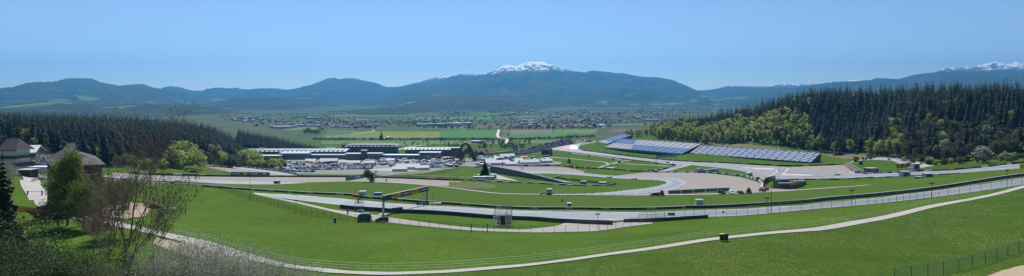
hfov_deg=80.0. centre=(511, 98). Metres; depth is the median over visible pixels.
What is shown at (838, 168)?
gravel trap
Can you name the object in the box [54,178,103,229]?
broadleaf tree
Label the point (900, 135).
broadleaf tree
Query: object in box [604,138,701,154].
grandstand
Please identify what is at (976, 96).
spruce tree
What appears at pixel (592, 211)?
painted line
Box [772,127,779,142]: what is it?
spruce tree
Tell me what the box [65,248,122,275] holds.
olive shrub
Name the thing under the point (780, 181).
compound wall
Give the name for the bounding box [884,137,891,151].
broadleaf tree
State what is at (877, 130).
spruce tree
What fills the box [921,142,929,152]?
bare tree
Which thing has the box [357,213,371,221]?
covered van
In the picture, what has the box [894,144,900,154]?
broadleaf tree
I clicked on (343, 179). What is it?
gravel trap
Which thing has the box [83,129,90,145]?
spruce tree
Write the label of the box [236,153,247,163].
leafy bush
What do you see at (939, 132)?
spruce tree
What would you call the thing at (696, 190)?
barrier
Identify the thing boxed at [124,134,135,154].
spruce tree
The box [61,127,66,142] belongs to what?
spruce tree
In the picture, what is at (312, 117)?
warehouse
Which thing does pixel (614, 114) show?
field
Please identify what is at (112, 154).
spruce tree
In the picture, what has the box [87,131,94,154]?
spruce tree
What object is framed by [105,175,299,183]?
race track
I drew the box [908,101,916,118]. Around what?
spruce tree
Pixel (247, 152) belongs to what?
leafy bush
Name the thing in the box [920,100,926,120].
spruce tree
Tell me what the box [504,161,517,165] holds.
tent
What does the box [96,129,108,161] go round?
spruce tree
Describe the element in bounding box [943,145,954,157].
broadleaf tree
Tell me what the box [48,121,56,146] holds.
spruce tree
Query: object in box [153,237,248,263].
path verge
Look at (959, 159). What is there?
leafy bush
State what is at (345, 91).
mountain
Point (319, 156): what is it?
pit building
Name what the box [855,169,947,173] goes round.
tyre wall
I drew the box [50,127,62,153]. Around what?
spruce tree
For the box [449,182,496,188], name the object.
worn grass
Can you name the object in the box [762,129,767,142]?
broadleaf tree
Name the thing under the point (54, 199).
broadleaf tree
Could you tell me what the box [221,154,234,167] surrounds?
leafy bush
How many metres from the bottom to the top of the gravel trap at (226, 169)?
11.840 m
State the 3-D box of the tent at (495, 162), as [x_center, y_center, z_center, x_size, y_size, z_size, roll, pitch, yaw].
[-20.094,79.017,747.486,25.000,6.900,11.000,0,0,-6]
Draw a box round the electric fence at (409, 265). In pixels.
[174,181,1023,270]
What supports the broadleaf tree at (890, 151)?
on the ground at (318, 235)
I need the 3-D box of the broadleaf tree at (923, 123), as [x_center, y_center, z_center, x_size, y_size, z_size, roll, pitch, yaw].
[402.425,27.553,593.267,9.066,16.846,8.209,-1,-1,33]
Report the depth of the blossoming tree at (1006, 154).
451.33 m
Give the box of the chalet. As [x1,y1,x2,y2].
[44,143,105,211]
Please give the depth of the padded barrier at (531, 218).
226.09 m
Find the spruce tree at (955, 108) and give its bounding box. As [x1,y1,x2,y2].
[952,95,963,119]
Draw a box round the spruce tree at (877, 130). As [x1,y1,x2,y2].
[876,120,881,137]
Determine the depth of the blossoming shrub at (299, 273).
58.31 m
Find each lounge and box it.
[345,153,360,159]
[366,153,382,159]
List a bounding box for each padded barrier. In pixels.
[340,204,612,224]
[624,215,707,221]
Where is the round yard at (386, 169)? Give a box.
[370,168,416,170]
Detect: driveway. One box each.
[12,171,40,183]
[20,180,46,199]
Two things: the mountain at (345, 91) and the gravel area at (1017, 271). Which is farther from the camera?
the mountain at (345, 91)
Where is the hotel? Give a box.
[0,136,34,170]
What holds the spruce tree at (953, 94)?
on the ground at (318, 235)
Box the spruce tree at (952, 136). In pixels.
[948,125,955,151]
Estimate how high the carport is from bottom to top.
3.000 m
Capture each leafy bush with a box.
[113,155,128,166]
[129,157,139,166]
[139,158,150,168]
[156,158,168,168]
[162,150,182,167]
[171,149,197,168]
[184,146,207,167]
[187,165,200,172]
[214,151,228,166]
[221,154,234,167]
[227,157,238,167]
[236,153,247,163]
[238,148,257,159]
[245,152,264,160]
[247,159,253,166]
[254,159,260,165]
[917,155,925,160]
[925,156,933,162]
[939,158,946,164]
[954,156,964,163]
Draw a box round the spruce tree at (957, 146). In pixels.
[953,138,961,160]
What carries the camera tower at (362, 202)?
on the ground at (318, 235)
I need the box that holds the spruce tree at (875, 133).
[872,123,878,141]
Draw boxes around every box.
[863,167,878,171]
[899,171,910,176]
[910,163,919,170]
[922,173,932,176]
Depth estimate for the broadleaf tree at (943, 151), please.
495.85 m
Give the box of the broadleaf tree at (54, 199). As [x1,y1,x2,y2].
[32,191,80,230]
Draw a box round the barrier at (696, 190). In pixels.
[669,188,729,193]
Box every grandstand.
[490,165,572,182]
[515,138,573,154]
[597,134,631,143]
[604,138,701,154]
[690,144,820,162]
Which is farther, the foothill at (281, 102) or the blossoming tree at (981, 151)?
the foothill at (281, 102)
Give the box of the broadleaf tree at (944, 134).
[938,131,948,140]
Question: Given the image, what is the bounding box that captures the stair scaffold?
[493,204,512,227]
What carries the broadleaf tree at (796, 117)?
on the ground at (318, 235)
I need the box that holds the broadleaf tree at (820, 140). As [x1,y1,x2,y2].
[816,133,822,149]
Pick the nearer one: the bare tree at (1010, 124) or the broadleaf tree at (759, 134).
the bare tree at (1010, 124)
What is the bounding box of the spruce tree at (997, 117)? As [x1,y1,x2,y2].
[995,111,1001,127]
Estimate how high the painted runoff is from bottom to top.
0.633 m
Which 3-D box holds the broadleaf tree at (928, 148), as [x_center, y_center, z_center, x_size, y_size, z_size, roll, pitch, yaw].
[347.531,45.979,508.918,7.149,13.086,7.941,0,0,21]
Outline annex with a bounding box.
[30,145,45,165]
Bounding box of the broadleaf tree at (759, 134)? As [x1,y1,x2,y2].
[755,129,761,139]
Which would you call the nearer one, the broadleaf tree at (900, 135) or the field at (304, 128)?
the broadleaf tree at (900, 135)
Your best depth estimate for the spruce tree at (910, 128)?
597.31 m
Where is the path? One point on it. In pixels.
(826, 227)
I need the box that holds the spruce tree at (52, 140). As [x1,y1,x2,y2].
[48,128,58,151]
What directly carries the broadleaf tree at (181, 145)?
on the ground at (318, 235)
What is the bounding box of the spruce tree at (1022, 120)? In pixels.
[1018,108,1023,126]
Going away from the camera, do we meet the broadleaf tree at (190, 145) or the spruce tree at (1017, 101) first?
the broadleaf tree at (190, 145)
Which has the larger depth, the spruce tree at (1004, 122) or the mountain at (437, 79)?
the mountain at (437, 79)
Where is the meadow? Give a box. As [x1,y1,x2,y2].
[390,188,1023,275]
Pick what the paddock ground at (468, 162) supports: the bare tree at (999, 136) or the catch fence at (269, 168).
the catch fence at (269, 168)
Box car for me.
[375,217,388,221]
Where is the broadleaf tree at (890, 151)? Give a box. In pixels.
[888,141,894,154]
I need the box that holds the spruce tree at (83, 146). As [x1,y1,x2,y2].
[79,135,88,152]
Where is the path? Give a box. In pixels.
[34,185,1023,274]
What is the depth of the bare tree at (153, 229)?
62.48 m
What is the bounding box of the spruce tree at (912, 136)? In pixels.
[908,124,916,152]
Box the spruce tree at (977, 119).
[974,111,980,128]
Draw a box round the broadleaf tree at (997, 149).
[989,141,1002,157]
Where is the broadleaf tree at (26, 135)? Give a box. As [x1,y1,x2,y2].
[22,130,31,142]
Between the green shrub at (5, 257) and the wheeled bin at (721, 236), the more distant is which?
the wheeled bin at (721, 236)
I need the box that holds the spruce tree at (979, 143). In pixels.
[975,132,981,158]
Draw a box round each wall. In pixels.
[134,172,198,175]
[205,174,300,176]
[241,166,300,174]
[302,175,448,179]
[442,178,613,185]
[469,150,518,154]
[564,166,670,171]
[579,148,838,165]
[773,179,788,183]
[773,184,789,188]
[790,180,805,188]
[843,162,863,171]
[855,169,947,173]
[955,161,1023,169]
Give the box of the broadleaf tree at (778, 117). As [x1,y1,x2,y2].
[775,113,781,122]
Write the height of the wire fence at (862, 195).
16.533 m
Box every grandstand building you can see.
[245,149,348,154]
[345,144,399,152]
[404,147,450,155]
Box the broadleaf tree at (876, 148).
[872,139,883,152]
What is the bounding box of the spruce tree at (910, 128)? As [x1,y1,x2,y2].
[905,114,911,130]
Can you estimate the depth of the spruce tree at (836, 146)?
679.56 m
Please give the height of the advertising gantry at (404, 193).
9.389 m
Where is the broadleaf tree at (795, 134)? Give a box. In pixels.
[793,130,797,144]
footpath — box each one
[389,182,863,194]
[553,157,609,167]
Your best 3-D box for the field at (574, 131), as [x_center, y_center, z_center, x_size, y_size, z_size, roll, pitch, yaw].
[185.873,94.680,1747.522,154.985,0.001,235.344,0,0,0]
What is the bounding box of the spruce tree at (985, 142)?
[981,132,989,151]
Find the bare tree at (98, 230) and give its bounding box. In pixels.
[82,208,115,243]
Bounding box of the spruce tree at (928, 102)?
[925,94,931,110]
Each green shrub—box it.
[0,203,76,271]
[0,228,78,275]
[0,244,105,275]
[3,229,74,263]
[3,237,83,272]
[12,244,134,275]
[30,245,98,271]
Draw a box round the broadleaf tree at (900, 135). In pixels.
[892,133,907,142]
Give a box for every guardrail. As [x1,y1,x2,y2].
[202,185,352,195]
[361,196,684,209]
[556,150,649,161]
[685,173,1023,208]
[789,176,897,179]
[898,172,959,176]
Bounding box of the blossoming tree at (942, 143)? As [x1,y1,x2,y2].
[939,139,949,148]
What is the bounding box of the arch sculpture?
[458,143,476,160]
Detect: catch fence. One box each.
[241,164,289,171]
[553,176,615,184]
[764,176,774,185]
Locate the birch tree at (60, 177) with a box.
[44,145,88,225]
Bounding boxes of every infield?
[311,171,1023,206]
[456,182,586,193]
[484,174,666,193]
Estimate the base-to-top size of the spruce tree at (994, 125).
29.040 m
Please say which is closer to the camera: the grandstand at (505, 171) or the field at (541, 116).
the grandstand at (505, 171)
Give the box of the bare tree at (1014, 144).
[1008,139,1023,152]
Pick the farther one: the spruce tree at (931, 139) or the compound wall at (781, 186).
the spruce tree at (931, 139)
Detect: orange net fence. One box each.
[9,206,49,214]
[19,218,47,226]
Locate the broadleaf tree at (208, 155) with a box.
[203,151,212,165]
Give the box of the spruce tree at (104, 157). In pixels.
[99,134,113,167]
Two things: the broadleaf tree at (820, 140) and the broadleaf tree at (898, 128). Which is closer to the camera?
the broadleaf tree at (898, 128)
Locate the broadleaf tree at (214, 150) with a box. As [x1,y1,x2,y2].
[209,147,219,162]
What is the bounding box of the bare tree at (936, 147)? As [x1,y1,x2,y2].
[932,145,940,159]
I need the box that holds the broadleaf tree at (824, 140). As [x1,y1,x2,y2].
[822,138,828,150]
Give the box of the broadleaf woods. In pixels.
[181,88,1023,158]
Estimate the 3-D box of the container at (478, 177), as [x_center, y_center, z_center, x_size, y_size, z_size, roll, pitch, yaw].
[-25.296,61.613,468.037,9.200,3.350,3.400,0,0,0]
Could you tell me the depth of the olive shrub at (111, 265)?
52.16 m
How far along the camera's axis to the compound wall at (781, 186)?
342.46 m
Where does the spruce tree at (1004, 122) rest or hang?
on the ground at (318, 235)
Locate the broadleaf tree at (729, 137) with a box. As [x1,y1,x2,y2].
[725,131,735,141]
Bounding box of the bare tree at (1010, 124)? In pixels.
[1007,120,1016,131]
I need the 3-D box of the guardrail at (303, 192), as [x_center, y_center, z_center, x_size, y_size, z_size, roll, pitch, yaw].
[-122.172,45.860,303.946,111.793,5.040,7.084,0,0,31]
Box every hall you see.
[259,155,282,159]
[279,151,312,159]
[386,154,418,159]
[450,147,459,155]
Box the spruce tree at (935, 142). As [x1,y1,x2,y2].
[930,134,937,157]
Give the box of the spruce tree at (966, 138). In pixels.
[962,121,970,144]
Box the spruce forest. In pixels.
[0,78,1023,163]
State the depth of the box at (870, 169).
507.90 m
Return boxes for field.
[284,127,323,129]
[321,141,500,143]
[323,130,354,135]
[324,131,440,137]
[327,131,348,133]
[333,115,415,115]
[376,129,406,130]
[380,143,431,145]
[420,117,492,118]
[424,127,466,128]
[439,130,497,137]
[470,125,597,127]
[478,113,509,114]
[501,134,567,137]
[510,130,553,133]
[515,116,574,117]
[518,140,557,142]
[553,129,597,133]
[583,114,639,114]
[608,129,644,132]
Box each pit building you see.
[310,154,385,158]
[418,151,441,159]
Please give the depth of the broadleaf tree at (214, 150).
568.78 m
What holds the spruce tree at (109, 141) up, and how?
on the ground at (318, 235)
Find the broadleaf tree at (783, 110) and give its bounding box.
[780,108,786,114]
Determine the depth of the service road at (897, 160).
543.20 m
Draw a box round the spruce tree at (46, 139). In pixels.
[42,125,50,154]
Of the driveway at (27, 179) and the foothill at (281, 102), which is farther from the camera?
the foothill at (281, 102)
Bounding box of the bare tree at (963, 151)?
[953,147,968,160]
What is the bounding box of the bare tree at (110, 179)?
[81,164,145,235]
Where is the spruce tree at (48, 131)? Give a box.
[46,121,51,136]
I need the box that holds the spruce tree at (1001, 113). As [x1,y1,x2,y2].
[996,99,1005,123]
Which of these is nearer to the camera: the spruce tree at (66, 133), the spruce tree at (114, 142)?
the spruce tree at (66, 133)
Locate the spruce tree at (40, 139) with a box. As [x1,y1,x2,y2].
[37,128,47,152]
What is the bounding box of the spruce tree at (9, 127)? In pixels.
[1,113,15,136]
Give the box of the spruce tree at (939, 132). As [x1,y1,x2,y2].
[935,127,946,157]
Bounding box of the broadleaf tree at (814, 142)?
[811,137,819,149]
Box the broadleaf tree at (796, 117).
[790,114,798,121]
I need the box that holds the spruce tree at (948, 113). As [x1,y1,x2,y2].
[944,104,951,121]
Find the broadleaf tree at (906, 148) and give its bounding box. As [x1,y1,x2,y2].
[901,145,909,154]
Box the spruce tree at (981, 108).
[977,97,985,117]
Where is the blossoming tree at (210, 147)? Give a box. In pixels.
[208,144,214,156]
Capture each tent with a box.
[319,158,338,162]
[338,160,349,163]
[348,161,361,163]
[363,161,375,164]
[392,166,407,171]
[396,163,418,169]
[415,165,428,169]
[485,160,505,164]
[498,153,514,157]
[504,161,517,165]
[518,159,539,163]
[540,158,552,162]
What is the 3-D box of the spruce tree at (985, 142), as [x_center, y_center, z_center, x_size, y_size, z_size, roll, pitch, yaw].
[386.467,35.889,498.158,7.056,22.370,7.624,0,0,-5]
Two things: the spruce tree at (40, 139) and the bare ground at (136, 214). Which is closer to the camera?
the bare ground at (136, 214)
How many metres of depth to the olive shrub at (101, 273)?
47.11 m
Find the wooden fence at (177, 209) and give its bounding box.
[161,205,185,213]
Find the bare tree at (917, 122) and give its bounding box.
[913,119,923,127]
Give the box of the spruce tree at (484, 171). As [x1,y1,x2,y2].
[479,161,490,175]
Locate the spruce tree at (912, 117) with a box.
[907,109,914,129]
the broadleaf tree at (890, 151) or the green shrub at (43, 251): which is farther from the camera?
the broadleaf tree at (890, 151)
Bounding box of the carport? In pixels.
[17,168,39,176]
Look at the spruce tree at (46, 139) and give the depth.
389.90 m
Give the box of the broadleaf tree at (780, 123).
[772,121,782,129]
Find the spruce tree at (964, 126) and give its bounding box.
[959,115,967,139]
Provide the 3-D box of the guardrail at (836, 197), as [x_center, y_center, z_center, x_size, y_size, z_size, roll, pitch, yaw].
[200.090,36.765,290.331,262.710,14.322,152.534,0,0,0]
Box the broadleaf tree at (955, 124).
[950,121,961,130]
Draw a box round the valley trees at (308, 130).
[302,125,596,133]
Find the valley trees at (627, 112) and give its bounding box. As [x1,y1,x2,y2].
[219,106,740,126]
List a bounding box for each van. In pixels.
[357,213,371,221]
[372,192,381,196]
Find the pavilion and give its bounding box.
[29,166,46,173]
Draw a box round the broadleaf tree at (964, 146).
[955,140,965,148]
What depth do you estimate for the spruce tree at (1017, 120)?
557.47 m
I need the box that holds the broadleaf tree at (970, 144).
[966,142,974,155]
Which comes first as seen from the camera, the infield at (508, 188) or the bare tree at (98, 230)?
the bare tree at (98, 230)
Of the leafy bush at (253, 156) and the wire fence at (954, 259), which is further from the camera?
the leafy bush at (253, 156)
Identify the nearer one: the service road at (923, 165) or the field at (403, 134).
the service road at (923, 165)
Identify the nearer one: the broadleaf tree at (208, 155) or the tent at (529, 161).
the broadleaf tree at (208, 155)
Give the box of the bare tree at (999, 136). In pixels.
[996,131,1003,138]
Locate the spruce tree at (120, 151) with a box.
[115,134,124,157]
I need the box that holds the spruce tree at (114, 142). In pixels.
[110,126,115,148]
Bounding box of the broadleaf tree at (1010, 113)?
[1008,110,1014,121]
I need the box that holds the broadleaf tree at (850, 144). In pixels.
[846,139,854,150]
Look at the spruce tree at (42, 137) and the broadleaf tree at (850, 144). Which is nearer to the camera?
the spruce tree at (42, 137)
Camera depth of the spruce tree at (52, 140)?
399.30 m
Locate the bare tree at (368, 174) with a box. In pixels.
[363,166,377,181]
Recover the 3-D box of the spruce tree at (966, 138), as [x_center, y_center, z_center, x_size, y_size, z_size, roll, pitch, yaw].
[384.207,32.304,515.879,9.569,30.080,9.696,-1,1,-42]
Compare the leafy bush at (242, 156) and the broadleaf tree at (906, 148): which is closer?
the broadleaf tree at (906, 148)
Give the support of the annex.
on the ground at (318, 235)
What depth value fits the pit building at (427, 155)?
894.94 m
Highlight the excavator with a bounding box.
[759,186,768,191]
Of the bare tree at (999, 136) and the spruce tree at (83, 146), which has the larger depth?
the bare tree at (999, 136)
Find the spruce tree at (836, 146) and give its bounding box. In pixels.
[833,131,842,155]
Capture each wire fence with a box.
[161,179,634,232]
[645,175,1023,216]
[894,240,1022,275]
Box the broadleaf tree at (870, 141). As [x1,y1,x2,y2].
[864,137,874,151]
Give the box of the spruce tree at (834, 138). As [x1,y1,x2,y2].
[831,125,838,147]
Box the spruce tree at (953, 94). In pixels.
[951,83,959,104]
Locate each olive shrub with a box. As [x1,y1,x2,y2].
[40,248,104,275]
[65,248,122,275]
[79,261,132,275]
[82,252,134,275]
[101,253,145,275]
[108,249,177,275]
[113,260,172,275]
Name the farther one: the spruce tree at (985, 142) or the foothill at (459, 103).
the foothill at (459, 103)
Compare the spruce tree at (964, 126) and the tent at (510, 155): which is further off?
the tent at (510, 155)
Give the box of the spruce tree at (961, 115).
[958,97,964,122]
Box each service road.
[256,194,652,231]
[492,173,515,180]
[661,163,693,170]
[733,188,793,191]
[849,158,925,167]
[908,161,931,166]
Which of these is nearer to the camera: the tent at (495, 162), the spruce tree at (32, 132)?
the spruce tree at (32, 132)
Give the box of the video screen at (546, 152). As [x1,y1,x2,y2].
[541,149,551,156]
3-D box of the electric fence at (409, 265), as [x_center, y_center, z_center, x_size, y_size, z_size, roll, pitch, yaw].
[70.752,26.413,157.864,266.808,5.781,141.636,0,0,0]
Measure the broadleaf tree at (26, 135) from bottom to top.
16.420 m
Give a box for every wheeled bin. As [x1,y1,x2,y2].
[719,233,723,240]
[724,233,728,240]
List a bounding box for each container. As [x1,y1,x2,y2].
[473,176,484,179]
[485,176,493,179]
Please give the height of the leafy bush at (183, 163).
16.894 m
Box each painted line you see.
[257,184,1018,215]
[261,178,1019,211]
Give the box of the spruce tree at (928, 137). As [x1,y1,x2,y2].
[924,125,932,154]
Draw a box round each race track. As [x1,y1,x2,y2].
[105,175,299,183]
[201,164,292,174]
[254,178,1023,220]
[523,171,683,194]
[551,141,677,163]
[676,161,1023,178]
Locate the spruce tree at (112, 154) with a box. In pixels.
[109,138,115,164]
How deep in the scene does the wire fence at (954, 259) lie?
85.69 m
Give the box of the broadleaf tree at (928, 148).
[924,146,934,156]
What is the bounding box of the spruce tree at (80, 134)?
[77,126,83,141]
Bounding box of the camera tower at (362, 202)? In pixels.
[354,200,363,210]
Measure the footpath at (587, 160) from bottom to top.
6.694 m
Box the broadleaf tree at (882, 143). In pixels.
[880,136,887,156]
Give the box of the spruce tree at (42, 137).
[37,123,48,150]
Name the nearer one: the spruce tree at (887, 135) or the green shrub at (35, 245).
the green shrub at (35, 245)
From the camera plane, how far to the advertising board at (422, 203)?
250.90 m
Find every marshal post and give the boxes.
[354,190,365,196]
[691,198,702,204]
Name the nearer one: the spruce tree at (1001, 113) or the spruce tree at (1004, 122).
the spruce tree at (1004, 122)
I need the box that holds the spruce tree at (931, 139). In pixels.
[928,126,936,146]
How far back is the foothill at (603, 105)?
6916.15 m
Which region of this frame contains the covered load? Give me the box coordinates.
[148,203,160,208]
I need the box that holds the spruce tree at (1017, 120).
[1014,103,1019,126]
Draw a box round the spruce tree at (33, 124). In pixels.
[30,117,36,133]
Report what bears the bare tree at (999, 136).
on the ground at (318, 235)
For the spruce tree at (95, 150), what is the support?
on the ground at (318, 235)
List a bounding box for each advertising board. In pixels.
[231,172,269,176]
[346,174,363,180]
[391,207,402,212]
[417,201,428,204]
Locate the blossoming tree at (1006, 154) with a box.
[998,151,1011,160]
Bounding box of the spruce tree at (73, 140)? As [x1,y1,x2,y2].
[68,127,79,150]
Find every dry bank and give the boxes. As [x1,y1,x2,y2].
[575,139,590,143]
[701,141,780,149]
[817,152,909,160]
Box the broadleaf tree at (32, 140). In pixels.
[28,138,35,144]
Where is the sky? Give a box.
[0,0,1023,90]
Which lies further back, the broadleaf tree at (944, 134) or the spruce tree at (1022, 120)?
the spruce tree at (1022, 120)
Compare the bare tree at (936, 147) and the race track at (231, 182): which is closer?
the race track at (231, 182)
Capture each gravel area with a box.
[747,171,764,179]
[988,265,1023,275]
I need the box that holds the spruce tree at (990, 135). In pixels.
[985,119,995,148]
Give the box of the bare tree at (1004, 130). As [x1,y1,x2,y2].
[998,127,1009,134]
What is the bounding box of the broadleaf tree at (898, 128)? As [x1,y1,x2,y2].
[891,126,901,132]
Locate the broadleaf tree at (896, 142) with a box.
[891,138,901,154]
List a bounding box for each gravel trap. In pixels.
[112,172,460,185]
[204,165,278,174]
[508,167,584,172]
[618,172,760,194]
[788,165,852,172]
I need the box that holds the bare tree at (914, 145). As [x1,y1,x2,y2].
[913,137,922,147]
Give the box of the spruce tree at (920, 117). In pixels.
[917,107,923,129]
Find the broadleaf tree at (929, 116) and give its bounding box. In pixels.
[926,113,931,121]
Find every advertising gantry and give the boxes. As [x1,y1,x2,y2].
[378,186,428,215]
[656,154,675,159]
[897,162,913,167]
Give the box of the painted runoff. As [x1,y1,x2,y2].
[782,174,814,175]
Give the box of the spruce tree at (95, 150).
[91,143,101,159]
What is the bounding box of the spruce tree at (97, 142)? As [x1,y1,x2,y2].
[93,132,99,146]
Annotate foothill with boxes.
[0,102,241,118]
[202,97,343,107]
[226,107,295,109]
[321,107,437,114]
[386,95,553,110]
[583,101,653,106]
[726,97,797,107]
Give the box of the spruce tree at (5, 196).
[0,153,27,260]
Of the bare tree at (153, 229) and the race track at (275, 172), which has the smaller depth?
the bare tree at (153, 229)
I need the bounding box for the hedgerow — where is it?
[312,134,595,139]
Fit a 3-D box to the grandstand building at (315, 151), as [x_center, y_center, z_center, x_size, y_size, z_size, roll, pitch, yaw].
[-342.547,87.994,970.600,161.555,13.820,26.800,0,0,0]
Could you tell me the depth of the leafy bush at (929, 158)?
499.45 m
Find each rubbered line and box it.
[344,182,1020,217]
[345,180,1023,214]
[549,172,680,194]
[565,149,678,162]
[695,163,1016,176]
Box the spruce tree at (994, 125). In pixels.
[992,113,996,132]
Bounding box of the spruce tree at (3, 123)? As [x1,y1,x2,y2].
[0,115,7,135]
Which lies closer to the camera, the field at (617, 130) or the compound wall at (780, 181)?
the compound wall at (780, 181)
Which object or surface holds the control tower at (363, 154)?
on the paddock ground at (468, 162)
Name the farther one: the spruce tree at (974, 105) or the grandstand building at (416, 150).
the grandstand building at (416, 150)
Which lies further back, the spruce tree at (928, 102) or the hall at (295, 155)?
the hall at (295, 155)
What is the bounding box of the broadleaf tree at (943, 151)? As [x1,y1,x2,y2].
[940,148,950,157]
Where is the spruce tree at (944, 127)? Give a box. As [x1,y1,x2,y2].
[940,116,946,131]
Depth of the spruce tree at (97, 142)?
470.77 m
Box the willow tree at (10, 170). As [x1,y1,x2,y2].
[0,162,21,189]
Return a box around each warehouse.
[273,126,291,128]
[304,117,320,118]
[430,123,445,125]
[455,122,472,124]
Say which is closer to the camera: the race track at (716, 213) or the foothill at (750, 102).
the race track at (716, 213)
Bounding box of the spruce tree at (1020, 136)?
[1016,127,1023,151]
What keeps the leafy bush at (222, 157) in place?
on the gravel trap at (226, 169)
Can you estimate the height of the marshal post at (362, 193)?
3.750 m
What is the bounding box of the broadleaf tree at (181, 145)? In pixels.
[164,140,191,157]
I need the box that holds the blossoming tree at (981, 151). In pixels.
[971,145,994,162]
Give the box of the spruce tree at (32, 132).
[25,123,35,143]
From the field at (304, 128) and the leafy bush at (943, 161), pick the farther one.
the field at (304, 128)
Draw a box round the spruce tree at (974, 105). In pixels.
[971,98,977,118]
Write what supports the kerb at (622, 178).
on the race track at (646, 189)
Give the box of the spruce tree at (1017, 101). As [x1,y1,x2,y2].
[1014,86,1021,112]
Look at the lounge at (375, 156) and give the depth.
899.94 m
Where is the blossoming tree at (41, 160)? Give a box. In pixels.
[31,153,50,165]
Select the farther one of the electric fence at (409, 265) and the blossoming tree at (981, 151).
the blossoming tree at (981, 151)
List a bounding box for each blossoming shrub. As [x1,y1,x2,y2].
[106,236,200,275]
[137,222,212,275]
[166,227,244,275]
[181,241,245,275]
[188,235,258,275]
[194,239,275,275]
[215,248,288,275]
[238,241,292,275]
[264,251,326,275]
[290,265,328,275]
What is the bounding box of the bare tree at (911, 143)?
[900,139,914,150]
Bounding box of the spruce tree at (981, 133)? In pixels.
[979,118,987,142]
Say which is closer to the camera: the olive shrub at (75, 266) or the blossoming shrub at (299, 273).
the olive shrub at (75, 266)
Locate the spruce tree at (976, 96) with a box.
[972,89,979,110]
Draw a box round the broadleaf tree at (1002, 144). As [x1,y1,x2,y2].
[999,140,1014,151]
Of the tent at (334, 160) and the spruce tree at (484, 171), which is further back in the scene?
the tent at (334, 160)
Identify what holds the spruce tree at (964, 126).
on the ground at (318, 235)
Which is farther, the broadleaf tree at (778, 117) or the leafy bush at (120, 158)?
the broadleaf tree at (778, 117)
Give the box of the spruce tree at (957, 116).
[954,107,960,123]
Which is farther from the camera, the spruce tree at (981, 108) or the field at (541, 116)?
the field at (541, 116)
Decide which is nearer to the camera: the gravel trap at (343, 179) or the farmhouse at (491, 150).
the gravel trap at (343, 179)
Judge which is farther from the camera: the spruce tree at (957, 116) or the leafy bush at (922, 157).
the spruce tree at (957, 116)
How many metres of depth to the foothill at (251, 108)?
5094.31 m
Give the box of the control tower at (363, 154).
[360,150,367,159]
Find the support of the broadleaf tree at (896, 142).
on the ground at (318, 235)
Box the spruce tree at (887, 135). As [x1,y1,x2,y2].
[884,124,889,139]
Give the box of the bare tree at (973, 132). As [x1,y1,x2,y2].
[968,128,977,136]
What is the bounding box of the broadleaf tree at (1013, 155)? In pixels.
[1010,152,1016,161]
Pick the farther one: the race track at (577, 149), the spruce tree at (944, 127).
the race track at (577, 149)
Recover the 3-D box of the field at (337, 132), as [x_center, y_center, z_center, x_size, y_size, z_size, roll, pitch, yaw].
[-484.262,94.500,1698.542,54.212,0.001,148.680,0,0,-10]
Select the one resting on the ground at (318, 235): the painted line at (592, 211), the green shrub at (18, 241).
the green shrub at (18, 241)
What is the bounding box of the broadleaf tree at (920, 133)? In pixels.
[914,129,927,138]
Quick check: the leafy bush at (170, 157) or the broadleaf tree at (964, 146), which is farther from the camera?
the broadleaf tree at (964, 146)
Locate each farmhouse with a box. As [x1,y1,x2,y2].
[478,150,485,155]
[485,149,495,152]
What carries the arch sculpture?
on the paddock ground at (468, 162)
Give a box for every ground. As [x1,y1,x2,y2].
[1,104,1023,275]
[90,202,148,218]
[245,158,560,174]
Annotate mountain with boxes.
[0,78,225,105]
[161,77,408,104]
[362,62,728,106]
[404,76,449,85]
[697,80,861,95]
[713,71,1023,107]
[934,62,1023,72]
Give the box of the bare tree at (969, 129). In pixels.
[961,127,976,138]
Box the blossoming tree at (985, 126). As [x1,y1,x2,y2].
[981,124,992,138]
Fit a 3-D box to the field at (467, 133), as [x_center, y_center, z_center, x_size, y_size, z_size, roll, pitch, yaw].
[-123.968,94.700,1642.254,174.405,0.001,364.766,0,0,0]
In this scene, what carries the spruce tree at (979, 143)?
on the ground at (318, 235)
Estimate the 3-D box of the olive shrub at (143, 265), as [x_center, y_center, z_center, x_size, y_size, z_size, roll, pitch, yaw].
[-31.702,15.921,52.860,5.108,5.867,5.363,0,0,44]
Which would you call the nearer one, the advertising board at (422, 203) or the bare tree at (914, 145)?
the advertising board at (422, 203)
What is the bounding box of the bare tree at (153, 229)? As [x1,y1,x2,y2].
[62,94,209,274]
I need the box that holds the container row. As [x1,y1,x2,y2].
[518,164,560,165]
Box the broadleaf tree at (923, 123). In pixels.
[921,118,927,127]
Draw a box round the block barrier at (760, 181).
[649,171,761,183]
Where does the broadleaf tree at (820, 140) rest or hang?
on the ground at (318, 235)
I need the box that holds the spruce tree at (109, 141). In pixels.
[105,134,111,147]
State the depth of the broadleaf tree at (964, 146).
503.51 m
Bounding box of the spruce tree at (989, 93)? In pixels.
[986,84,993,101]
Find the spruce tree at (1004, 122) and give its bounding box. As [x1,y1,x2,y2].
[1000,108,1007,126]
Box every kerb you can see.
[545,173,668,193]
[547,171,685,194]
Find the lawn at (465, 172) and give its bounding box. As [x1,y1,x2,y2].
[394,166,494,178]
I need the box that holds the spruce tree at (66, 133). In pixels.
[64,124,69,140]
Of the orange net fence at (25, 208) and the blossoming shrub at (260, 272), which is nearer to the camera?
the blossoming shrub at (260, 272)
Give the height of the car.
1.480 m
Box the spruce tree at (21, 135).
[15,126,24,140]
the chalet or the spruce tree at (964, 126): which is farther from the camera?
the spruce tree at (964, 126)
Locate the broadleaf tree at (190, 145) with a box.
[183,143,194,156]

